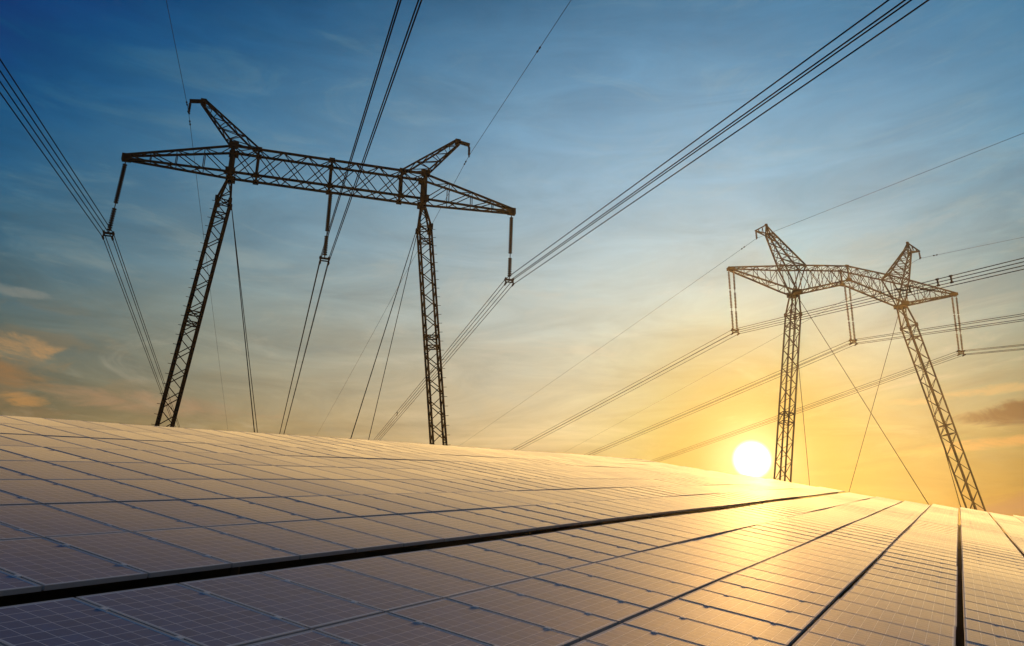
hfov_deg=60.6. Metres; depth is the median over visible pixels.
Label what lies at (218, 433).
solar panel
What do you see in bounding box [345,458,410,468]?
solar panel
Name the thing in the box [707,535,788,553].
solar panel
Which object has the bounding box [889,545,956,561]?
solar panel
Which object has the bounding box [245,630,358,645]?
solar panel
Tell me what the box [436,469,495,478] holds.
solar panel
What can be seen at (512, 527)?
solar panel
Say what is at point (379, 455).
solar panel
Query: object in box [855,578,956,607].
solar panel
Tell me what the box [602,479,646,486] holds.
solar panel
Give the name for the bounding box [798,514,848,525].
solar panel
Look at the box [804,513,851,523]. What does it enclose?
solar panel
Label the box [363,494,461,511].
solar panel
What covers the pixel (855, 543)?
solar panel
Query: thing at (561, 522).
solar panel
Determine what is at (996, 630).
solar panel
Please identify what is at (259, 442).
solar panel
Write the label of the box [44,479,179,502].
solar panel
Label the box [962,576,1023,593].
solar panel
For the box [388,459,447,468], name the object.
solar panel
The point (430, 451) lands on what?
solar panel
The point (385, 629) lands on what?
solar panel
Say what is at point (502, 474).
solar panel
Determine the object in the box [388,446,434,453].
solar panel
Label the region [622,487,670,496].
solar panel
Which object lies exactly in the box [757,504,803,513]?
solar panel
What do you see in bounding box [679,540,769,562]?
solar panel
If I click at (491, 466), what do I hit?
solar panel
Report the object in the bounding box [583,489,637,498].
solar panel
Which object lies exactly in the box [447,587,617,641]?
solar panel
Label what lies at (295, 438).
solar panel
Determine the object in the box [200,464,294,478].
solar panel
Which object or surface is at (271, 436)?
solar panel
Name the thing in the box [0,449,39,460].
solar panel
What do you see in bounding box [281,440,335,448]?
solar panel
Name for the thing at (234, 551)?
solar panel
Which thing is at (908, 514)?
solar panels
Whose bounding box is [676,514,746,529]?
solar panel
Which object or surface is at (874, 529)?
solar panel
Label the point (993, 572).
solar panel
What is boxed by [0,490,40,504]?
solar panel
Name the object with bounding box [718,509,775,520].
solar panel
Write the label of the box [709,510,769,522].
solar panel
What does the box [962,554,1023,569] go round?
solar panel
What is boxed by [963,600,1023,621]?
solar panel
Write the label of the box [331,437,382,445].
solar panel
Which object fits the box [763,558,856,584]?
solar panel
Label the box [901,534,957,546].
solar panel
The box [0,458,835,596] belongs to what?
mounting rack
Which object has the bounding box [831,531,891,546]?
solar panel
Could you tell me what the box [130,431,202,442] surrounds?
solar panel
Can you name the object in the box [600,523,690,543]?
solar panel
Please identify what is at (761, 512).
solar panel
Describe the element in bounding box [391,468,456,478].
solar panel
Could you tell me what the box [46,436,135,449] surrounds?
solar panel
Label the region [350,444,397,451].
solar panel
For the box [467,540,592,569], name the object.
solar panel
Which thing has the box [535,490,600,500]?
solar panel
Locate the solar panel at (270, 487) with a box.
[216,479,322,496]
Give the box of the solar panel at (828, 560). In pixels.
[783,550,866,572]
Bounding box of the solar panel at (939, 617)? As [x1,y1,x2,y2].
[840,591,956,629]
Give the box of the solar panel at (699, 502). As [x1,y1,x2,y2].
[668,496,720,507]
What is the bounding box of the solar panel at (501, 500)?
[453,492,532,506]
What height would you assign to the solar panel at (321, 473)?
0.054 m
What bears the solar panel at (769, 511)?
attached to the rack
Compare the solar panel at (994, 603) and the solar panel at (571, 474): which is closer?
the solar panel at (994, 603)
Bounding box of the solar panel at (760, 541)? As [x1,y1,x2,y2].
[719,532,796,550]
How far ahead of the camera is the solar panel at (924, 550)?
25.28 m
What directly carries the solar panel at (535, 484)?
attached to the rack
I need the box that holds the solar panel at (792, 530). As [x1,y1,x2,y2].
[758,523,821,538]
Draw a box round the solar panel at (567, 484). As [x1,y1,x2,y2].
[538,479,592,488]
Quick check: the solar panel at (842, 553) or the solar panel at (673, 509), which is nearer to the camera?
the solar panel at (842, 553)
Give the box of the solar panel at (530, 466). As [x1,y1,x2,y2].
[510,463,555,470]
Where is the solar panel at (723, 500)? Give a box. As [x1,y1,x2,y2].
[693,495,742,504]
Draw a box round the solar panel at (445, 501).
[398,493,487,509]
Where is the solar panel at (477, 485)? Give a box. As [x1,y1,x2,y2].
[441,479,513,490]
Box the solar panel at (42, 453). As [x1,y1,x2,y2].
[0,445,97,461]
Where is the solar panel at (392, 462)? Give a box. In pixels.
[370,459,429,468]
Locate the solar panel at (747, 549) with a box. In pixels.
[693,537,779,557]
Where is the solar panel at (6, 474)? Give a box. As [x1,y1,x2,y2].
[0,467,38,479]
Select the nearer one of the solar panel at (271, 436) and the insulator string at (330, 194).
the solar panel at (271, 436)
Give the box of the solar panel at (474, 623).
[388,598,579,645]
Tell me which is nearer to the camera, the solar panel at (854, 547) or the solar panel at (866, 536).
the solar panel at (854, 547)
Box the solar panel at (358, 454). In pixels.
[322,448,385,458]
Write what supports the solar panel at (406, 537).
attached to the mounting rack
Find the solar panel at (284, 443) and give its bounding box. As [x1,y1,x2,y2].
[257,439,312,447]
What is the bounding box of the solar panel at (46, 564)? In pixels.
[0,537,147,590]
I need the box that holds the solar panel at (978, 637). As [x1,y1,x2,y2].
[964,628,1023,645]
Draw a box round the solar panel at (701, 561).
[643,548,745,574]
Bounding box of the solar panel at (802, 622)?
[679,589,814,632]
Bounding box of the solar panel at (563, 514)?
[514,505,600,523]
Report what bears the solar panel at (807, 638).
on the rack
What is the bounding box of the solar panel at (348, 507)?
[286,496,396,516]
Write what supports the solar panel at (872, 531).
attached to the rack
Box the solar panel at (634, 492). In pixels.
[609,488,661,496]
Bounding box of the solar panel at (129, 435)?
[87,428,170,441]
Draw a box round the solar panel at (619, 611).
[495,577,648,624]
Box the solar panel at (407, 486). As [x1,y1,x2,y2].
[367,480,443,492]
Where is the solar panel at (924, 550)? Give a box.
[892,543,956,558]
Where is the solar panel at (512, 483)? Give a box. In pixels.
[484,479,549,489]
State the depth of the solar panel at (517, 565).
12.62 m
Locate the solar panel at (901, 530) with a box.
[856,521,904,531]
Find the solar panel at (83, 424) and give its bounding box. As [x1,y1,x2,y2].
[45,418,119,429]
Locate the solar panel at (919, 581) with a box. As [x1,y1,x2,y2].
[866,568,956,592]
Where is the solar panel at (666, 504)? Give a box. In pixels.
[634,498,693,510]
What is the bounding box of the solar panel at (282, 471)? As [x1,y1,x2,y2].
[241,465,328,478]
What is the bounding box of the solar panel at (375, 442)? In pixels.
[349,438,399,446]
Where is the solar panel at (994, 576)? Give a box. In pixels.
[962,568,1023,584]
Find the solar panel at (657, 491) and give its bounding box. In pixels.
[631,487,682,495]
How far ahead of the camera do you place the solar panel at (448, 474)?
24.99 m
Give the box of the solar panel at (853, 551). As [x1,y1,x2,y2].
[807,541,879,559]
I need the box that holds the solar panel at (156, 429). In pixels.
[124,424,190,434]
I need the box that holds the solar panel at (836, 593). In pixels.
[735,568,843,599]
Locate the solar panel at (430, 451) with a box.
[406,447,451,454]
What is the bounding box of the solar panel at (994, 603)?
[963,593,1023,612]
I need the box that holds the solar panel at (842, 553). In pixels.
[800,544,875,563]
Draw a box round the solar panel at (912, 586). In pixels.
[861,573,956,599]
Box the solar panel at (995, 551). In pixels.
[961,543,1023,557]
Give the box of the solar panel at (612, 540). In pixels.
[556,528,657,551]
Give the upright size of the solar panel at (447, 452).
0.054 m
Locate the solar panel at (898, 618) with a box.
[830,599,955,637]
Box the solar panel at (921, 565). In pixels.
[879,555,957,575]
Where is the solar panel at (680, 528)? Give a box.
[636,519,715,537]
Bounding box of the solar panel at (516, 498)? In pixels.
[479,491,552,504]
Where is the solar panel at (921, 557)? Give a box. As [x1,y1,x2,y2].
[886,548,956,565]
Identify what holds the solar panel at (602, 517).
attached to the rack
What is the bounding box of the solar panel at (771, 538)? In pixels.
[731,529,803,546]
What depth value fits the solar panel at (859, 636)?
11.46 m
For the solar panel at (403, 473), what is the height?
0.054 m
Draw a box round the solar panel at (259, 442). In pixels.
[228,437,288,446]
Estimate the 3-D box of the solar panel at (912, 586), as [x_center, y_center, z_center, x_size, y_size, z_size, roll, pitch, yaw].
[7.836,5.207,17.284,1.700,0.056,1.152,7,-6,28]
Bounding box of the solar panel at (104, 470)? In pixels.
[44,461,161,479]
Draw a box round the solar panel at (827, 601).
[719,574,834,608]
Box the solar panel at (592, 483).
[567,479,616,487]
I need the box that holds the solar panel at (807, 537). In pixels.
[750,525,816,540]
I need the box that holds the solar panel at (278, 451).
[242,445,313,456]
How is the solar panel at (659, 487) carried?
on the rack
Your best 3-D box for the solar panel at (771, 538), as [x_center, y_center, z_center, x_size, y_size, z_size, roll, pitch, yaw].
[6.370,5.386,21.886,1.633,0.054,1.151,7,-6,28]
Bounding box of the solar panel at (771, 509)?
[750,505,798,514]
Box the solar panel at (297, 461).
[261,455,334,466]
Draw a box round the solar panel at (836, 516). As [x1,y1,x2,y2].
[813,511,858,520]
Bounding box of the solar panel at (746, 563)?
[661,544,758,568]
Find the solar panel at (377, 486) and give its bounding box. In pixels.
[337,479,418,493]
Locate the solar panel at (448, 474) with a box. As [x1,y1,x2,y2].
[416,469,476,478]
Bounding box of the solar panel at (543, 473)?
[521,470,572,478]
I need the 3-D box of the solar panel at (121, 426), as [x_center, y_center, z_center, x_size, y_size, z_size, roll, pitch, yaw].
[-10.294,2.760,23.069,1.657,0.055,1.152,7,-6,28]
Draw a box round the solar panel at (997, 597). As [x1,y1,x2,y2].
[963,587,1023,605]
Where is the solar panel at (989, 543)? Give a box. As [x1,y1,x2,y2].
[961,537,1017,549]
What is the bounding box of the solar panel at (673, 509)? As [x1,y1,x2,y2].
[619,499,683,512]
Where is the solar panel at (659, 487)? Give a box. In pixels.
[650,486,698,494]
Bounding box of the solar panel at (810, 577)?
[749,562,850,591]
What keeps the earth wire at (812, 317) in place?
hanging from the electricity pylon at (798, 292)
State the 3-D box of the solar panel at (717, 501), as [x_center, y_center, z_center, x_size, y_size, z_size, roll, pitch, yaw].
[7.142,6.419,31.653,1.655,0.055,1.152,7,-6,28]
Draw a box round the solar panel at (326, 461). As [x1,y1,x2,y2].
[291,456,362,467]
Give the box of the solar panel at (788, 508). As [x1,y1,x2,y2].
[763,503,808,512]
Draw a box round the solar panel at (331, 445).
[308,442,356,449]
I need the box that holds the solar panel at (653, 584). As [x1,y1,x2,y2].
[568,563,696,599]
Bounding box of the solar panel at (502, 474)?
[475,470,529,478]
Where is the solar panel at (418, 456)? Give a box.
[391,452,443,460]
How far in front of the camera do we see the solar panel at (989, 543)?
32.45 m
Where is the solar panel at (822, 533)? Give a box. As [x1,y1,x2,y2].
[766,521,827,535]
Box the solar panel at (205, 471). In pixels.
[154,463,255,478]
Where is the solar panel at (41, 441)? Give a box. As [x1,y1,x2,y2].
[0,434,88,447]
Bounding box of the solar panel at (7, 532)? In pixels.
[0,523,40,539]
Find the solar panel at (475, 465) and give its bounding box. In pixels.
[447,461,499,469]
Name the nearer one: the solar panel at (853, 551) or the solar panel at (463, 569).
the solar panel at (463, 569)
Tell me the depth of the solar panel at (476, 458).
33.61 m
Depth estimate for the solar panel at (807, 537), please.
23.86 m
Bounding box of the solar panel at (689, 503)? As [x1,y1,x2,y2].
[655,497,712,508]
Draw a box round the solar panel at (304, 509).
[238,497,357,519]
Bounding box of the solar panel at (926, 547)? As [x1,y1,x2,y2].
[894,540,956,554]
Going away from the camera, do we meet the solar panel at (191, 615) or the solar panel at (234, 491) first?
the solar panel at (191, 615)
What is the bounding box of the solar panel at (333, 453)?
[297,447,363,458]
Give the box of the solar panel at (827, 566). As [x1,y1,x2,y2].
[773,554,862,577]
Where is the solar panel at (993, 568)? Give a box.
[962,561,1023,576]
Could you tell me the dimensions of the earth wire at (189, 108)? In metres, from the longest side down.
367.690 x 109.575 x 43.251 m
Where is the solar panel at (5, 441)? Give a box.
[0,436,39,446]
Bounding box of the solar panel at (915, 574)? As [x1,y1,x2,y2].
[871,563,956,585]
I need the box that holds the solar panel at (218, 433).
[187,428,246,437]
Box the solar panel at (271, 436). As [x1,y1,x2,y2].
[244,432,297,440]
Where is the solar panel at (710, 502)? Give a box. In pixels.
[675,496,728,506]
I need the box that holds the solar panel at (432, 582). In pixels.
[327,556,490,598]
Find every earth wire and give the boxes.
[166,0,227,426]
[316,0,570,435]
[462,133,1022,443]
[569,237,1022,449]
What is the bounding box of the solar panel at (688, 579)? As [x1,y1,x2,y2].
[596,557,715,590]
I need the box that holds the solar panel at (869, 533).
[841,527,896,540]
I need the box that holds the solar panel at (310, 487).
[260,479,359,495]
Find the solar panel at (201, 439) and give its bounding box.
[164,433,235,444]
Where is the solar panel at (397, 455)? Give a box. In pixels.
[371,451,426,460]
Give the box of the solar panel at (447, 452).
[423,448,467,455]
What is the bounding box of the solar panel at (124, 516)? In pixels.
[45,502,200,531]
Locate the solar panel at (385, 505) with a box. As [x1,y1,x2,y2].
[328,495,430,514]
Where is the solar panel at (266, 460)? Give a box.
[224,453,303,465]
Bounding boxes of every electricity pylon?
[121,98,515,445]
[726,224,986,511]
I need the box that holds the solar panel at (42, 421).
[2,415,81,427]
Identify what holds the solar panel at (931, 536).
attached to the rack
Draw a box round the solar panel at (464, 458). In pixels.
[445,455,484,461]
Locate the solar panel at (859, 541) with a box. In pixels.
[825,533,888,548]
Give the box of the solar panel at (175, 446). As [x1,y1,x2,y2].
[135,440,215,452]
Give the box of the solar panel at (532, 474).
[507,470,558,478]
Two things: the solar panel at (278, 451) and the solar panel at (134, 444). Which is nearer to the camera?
the solar panel at (134, 444)
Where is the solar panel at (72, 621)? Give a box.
[0,597,198,645]
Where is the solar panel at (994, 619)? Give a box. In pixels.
[963,608,1023,630]
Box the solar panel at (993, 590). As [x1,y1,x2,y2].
[962,581,1023,599]
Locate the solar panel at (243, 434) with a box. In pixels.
[216,430,275,439]
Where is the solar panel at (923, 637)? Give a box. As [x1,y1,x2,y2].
[819,608,955,645]
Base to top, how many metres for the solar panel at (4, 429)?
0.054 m
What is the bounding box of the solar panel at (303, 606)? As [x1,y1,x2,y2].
[179,572,383,629]
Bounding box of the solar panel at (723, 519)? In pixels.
[690,513,754,526]
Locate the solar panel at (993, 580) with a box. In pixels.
[962,572,1023,588]
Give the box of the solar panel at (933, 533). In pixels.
[909,528,957,538]
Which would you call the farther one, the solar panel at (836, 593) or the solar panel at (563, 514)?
the solar panel at (563, 514)
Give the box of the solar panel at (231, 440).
[197,435,262,445]
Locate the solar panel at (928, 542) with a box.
[899,536,957,549]
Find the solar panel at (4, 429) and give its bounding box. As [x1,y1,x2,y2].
[0,424,39,434]
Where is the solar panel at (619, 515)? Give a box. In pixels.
[556,502,633,518]
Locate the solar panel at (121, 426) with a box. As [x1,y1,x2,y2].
[86,421,158,432]
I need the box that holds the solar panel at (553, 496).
[520,490,584,501]
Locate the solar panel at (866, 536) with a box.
[836,529,894,543]
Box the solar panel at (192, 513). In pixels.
[120,500,260,526]
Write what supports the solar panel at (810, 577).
attached to the rack
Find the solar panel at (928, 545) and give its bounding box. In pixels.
[897,538,957,551]
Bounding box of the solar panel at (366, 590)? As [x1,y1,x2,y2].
[261,563,441,612]
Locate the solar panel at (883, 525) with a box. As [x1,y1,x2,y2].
[859,520,905,530]
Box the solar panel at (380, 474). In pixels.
[339,467,413,479]
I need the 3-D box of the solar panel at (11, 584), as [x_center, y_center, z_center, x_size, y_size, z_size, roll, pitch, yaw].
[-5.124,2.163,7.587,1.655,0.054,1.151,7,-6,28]
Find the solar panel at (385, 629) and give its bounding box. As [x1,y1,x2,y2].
[314,612,491,645]
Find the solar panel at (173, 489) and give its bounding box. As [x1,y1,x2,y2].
[110,479,233,499]
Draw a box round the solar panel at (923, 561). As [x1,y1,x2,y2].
[883,552,957,570]
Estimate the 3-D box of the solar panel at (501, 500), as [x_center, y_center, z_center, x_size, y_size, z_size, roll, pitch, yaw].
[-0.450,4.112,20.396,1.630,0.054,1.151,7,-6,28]
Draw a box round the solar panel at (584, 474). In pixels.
[562,471,606,478]
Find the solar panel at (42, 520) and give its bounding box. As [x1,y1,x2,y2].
[0,504,128,537]
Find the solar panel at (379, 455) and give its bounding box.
[349,450,406,459]
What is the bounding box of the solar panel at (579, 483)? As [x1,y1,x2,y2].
[552,478,605,488]
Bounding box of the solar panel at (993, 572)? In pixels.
[962,564,1023,580]
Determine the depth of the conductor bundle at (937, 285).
74.72 m
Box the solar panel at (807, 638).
[792,631,862,645]
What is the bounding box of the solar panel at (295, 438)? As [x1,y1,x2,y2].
[266,433,323,442]
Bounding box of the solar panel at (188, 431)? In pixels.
[156,426,221,436]
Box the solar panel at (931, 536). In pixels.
[905,531,957,542]
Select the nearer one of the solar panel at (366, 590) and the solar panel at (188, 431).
the solar panel at (366, 590)
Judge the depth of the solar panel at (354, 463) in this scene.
23.74 m
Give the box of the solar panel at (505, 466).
[480,462,526,469]
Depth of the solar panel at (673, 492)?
32.39 m
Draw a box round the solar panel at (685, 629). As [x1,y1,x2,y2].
[623,610,786,645]
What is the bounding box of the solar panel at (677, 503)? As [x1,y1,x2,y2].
[646,497,703,509]
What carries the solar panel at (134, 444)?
attached to the mounting rack
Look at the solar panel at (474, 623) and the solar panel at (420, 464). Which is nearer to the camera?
the solar panel at (474, 623)
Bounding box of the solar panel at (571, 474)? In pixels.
[550,471,596,478]
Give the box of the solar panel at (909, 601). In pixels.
[848,584,956,615]
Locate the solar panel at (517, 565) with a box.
[428,544,563,577]
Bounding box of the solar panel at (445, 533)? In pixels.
[362,515,478,541]
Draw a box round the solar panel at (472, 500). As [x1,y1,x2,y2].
[428,492,512,508]
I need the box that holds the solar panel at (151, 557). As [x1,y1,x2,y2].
[45,531,230,577]
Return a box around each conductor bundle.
[0,59,179,426]
[279,0,421,433]
[375,0,928,439]
[511,258,1023,449]
[584,313,1023,454]
[653,344,1023,461]
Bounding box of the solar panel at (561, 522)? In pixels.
[490,507,580,526]
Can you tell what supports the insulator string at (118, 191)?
hanging from the electricity pylon at (229, 171)
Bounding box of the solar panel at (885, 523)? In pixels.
[861,519,907,529]
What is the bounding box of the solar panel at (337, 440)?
[312,436,363,444]
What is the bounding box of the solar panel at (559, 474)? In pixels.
[534,470,584,478]
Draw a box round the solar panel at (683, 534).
[620,521,703,540]
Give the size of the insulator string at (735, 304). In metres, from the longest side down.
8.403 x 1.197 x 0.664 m
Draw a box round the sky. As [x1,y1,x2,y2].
[0,0,1023,532]
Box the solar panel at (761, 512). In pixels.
[735,507,787,517]
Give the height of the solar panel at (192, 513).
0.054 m
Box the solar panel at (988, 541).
[961,536,1015,547]
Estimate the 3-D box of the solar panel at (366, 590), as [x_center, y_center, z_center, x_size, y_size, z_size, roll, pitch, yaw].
[-1.769,2.909,9.643,1.670,0.054,1.151,7,-6,28]
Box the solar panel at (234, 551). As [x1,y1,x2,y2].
[133,527,298,566]
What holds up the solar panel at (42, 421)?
attached to the mounting rack
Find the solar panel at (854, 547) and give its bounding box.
[814,538,882,555]
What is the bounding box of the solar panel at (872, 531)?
[845,525,898,538]
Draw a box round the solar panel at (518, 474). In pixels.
[492,470,545,478]
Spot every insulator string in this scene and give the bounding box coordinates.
[101,161,126,240]
[319,190,332,265]
[504,215,513,286]
[728,270,739,335]
[844,283,857,345]
[951,296,965,356]
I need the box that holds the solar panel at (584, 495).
[554,490,613,499]
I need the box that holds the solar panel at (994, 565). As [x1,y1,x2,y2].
[962,557,1023,572]
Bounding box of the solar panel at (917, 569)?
[876,559,957,580]
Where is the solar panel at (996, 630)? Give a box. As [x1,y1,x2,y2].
[964,618,1023,641]
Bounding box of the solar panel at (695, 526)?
[651,517,726,534]
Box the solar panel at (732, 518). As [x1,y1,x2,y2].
[701,512,761,524]
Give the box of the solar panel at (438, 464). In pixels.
[410,460,469,469]
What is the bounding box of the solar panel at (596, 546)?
[531,532,639,556]
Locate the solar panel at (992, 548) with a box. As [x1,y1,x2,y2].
[961,541,1021,554]
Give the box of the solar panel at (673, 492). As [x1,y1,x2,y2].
[643,487,689,495]
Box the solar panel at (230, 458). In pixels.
[188,452,269,464]
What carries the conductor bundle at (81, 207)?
hanging from the insulator string at (118, 191)
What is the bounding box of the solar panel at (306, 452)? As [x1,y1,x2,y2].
[270,446,339,457]
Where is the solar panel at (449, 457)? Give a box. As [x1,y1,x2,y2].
[428,454,473,461]
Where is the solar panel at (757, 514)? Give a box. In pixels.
[727,508,781,519]
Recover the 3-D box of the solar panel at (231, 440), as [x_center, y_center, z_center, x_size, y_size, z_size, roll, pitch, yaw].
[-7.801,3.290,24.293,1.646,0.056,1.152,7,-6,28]
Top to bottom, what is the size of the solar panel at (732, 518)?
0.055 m
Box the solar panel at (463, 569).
[383,550,530,586]
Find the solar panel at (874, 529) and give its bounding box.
[848,524,900,535]
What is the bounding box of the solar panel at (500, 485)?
[463,479,530,490]
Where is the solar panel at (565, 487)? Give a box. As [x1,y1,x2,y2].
[521,479,579,489]
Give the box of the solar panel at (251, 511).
[183,499,313,522]
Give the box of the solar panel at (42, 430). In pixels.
[0,423,88,437]
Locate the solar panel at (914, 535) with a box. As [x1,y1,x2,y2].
[903,532,957,544]
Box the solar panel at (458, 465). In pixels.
[432,461,485,469]
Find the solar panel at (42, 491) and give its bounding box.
[0,479,115,504]
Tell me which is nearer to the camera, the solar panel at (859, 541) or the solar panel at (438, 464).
the solar panel at (859, 541)
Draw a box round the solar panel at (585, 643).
[571,640,604,645]
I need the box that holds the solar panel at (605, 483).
[579,479,625,487]
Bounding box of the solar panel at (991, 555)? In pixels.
[961,549,1023,563]
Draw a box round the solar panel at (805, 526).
[774,519,832,533]
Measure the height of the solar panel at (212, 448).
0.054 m
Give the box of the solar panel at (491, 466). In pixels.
[467,462,513,469]
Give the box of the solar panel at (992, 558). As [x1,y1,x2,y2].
[962,551,1023,565]
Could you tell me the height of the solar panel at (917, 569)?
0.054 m
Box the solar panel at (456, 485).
[422,479,490,491]
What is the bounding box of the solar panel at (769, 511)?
[743,506,794,516]
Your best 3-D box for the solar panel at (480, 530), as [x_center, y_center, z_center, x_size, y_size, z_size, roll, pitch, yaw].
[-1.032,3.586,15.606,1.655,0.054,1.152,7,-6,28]
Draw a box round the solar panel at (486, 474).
[454,469,513,478]
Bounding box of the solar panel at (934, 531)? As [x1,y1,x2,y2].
[910,527,957,536]
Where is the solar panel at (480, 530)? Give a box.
[400,512,509,536]
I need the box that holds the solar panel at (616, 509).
[574,501,647,516]
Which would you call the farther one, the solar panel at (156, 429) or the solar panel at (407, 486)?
the solar panel at (156, 429)
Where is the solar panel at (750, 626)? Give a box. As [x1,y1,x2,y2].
[654,598,801,645]
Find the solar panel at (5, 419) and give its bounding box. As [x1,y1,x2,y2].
[0,415,37,424]
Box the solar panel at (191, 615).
[76,583,308,645]
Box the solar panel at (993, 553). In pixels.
[961,546,1023,560]
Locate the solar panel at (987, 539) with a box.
[961,534,1013,545]
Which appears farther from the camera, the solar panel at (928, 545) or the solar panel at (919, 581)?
the solar panel at (928, 545)
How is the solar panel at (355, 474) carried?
attached to the mounting rack
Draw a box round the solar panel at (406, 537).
[318,517,443,546]
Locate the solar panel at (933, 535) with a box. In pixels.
[907,529,957,540]
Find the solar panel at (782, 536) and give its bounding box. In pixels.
[740,527,810,543]
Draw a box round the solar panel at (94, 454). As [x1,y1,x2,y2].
[46,447,149,462]
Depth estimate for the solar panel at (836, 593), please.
15.06 m
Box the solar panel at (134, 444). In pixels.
[92,438,175,450]
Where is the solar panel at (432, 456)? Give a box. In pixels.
[410,453,460,461]
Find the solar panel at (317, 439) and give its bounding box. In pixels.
[292,435,344,443]
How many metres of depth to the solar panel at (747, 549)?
18.88 m
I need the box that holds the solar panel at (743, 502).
[703,494,748,503]
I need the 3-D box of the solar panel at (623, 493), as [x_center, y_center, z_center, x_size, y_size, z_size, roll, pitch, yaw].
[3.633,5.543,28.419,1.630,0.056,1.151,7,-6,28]
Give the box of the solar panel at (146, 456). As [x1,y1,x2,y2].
[99,449,195,463]
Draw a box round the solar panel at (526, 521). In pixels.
[463,509,559,529]
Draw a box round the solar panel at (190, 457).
[144,450,236,464]
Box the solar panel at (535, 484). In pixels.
[503,479,564,489]
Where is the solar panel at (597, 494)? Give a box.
[568,489,625,499]
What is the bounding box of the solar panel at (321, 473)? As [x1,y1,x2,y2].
[278,466,359,479]
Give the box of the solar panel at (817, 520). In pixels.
[791,515,844,527]
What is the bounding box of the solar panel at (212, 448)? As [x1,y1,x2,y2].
[174,442,249,453]
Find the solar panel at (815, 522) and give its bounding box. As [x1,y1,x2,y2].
[786,516,840,529]
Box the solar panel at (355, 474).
[312,467,390,479]
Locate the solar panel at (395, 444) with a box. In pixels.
[371,440,416,447]
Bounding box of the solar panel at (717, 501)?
[687,495,735,505]
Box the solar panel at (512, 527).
[433,510,535,533]
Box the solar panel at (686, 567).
[621,552,731,581]
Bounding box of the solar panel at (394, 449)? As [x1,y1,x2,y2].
[369,445,416,452]
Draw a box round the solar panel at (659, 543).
[579,525,674,547]
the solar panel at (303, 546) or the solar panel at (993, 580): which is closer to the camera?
the solar panel at (303, 546)
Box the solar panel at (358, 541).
[265,520,402,551]
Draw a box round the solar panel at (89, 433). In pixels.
[46,426,131,439]
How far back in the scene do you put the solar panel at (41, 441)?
17.52 m
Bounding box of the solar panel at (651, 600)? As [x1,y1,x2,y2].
[534,569,674,610]
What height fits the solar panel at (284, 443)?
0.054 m
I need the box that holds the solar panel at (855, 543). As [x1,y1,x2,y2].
[821,536,886,552]
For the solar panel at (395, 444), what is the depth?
34.14 m
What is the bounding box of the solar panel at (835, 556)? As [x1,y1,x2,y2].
[792,547,871,568]
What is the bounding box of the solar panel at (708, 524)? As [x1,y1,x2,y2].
[666,515,737,531]
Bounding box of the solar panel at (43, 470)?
[0,460,104,479]
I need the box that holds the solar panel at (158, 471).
[102,462,211,478]
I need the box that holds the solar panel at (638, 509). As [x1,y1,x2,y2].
[591,500,660,514]
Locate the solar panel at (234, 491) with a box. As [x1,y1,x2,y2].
[166,479,281,498]
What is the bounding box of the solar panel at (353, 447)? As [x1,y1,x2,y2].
[329,443,377,450]
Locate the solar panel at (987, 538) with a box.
[961,533,1012,543]
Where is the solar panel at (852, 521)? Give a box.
[809,512,855,522]
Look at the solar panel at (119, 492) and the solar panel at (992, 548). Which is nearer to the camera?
the solar panel at (119, 492)
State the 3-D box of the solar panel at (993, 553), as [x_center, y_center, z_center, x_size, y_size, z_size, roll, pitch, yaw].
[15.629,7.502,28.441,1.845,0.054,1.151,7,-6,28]
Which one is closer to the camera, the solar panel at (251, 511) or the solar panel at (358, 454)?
the solar panel at (251, 511)
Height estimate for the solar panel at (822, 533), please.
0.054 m
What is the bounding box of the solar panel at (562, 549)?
[501,535,616,562]
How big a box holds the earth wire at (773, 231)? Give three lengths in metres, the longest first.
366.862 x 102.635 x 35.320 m
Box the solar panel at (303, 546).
[205,523,355,558]
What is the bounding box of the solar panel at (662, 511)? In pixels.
[606,499,672,513]
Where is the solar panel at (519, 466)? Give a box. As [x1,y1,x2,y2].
[498,463,538,469]
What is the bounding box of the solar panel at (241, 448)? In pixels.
[207,443,280,454]
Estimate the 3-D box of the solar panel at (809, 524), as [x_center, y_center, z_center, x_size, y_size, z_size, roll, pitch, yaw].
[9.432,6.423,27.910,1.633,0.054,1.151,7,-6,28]
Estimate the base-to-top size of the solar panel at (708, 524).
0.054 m
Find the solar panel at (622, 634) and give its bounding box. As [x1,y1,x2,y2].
[585,623,701,645]
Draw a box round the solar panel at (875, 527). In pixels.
[852,522,902,533]
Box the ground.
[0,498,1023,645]
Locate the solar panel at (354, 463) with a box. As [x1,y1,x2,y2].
[319,457,384,467]
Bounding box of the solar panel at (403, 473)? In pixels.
[368,468,435,479]
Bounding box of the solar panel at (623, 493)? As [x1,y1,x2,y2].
[597,488,651,497]
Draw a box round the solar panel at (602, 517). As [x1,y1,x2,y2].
[537,504,617,520]
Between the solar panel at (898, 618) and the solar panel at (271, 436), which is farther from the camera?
the solar panel at (271, 436)
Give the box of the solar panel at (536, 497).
[498,491,569,503]
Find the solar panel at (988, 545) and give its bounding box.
[961,539,1019,552]
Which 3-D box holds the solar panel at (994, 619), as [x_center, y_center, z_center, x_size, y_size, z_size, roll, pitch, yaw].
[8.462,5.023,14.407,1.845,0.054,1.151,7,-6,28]
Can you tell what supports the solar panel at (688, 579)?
attached to the rack
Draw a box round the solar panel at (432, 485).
[395,479,470,491]
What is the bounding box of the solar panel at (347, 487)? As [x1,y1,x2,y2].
[298,479,390,494]
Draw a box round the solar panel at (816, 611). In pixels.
[701,581,825,619]
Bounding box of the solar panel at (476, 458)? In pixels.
[456,455,500,462]
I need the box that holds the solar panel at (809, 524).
[779,518,836,530]
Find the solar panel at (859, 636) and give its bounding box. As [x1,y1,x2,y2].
[807,619,927,645]
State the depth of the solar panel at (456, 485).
22.20 m
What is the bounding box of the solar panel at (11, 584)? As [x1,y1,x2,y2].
[0,570,41,595]

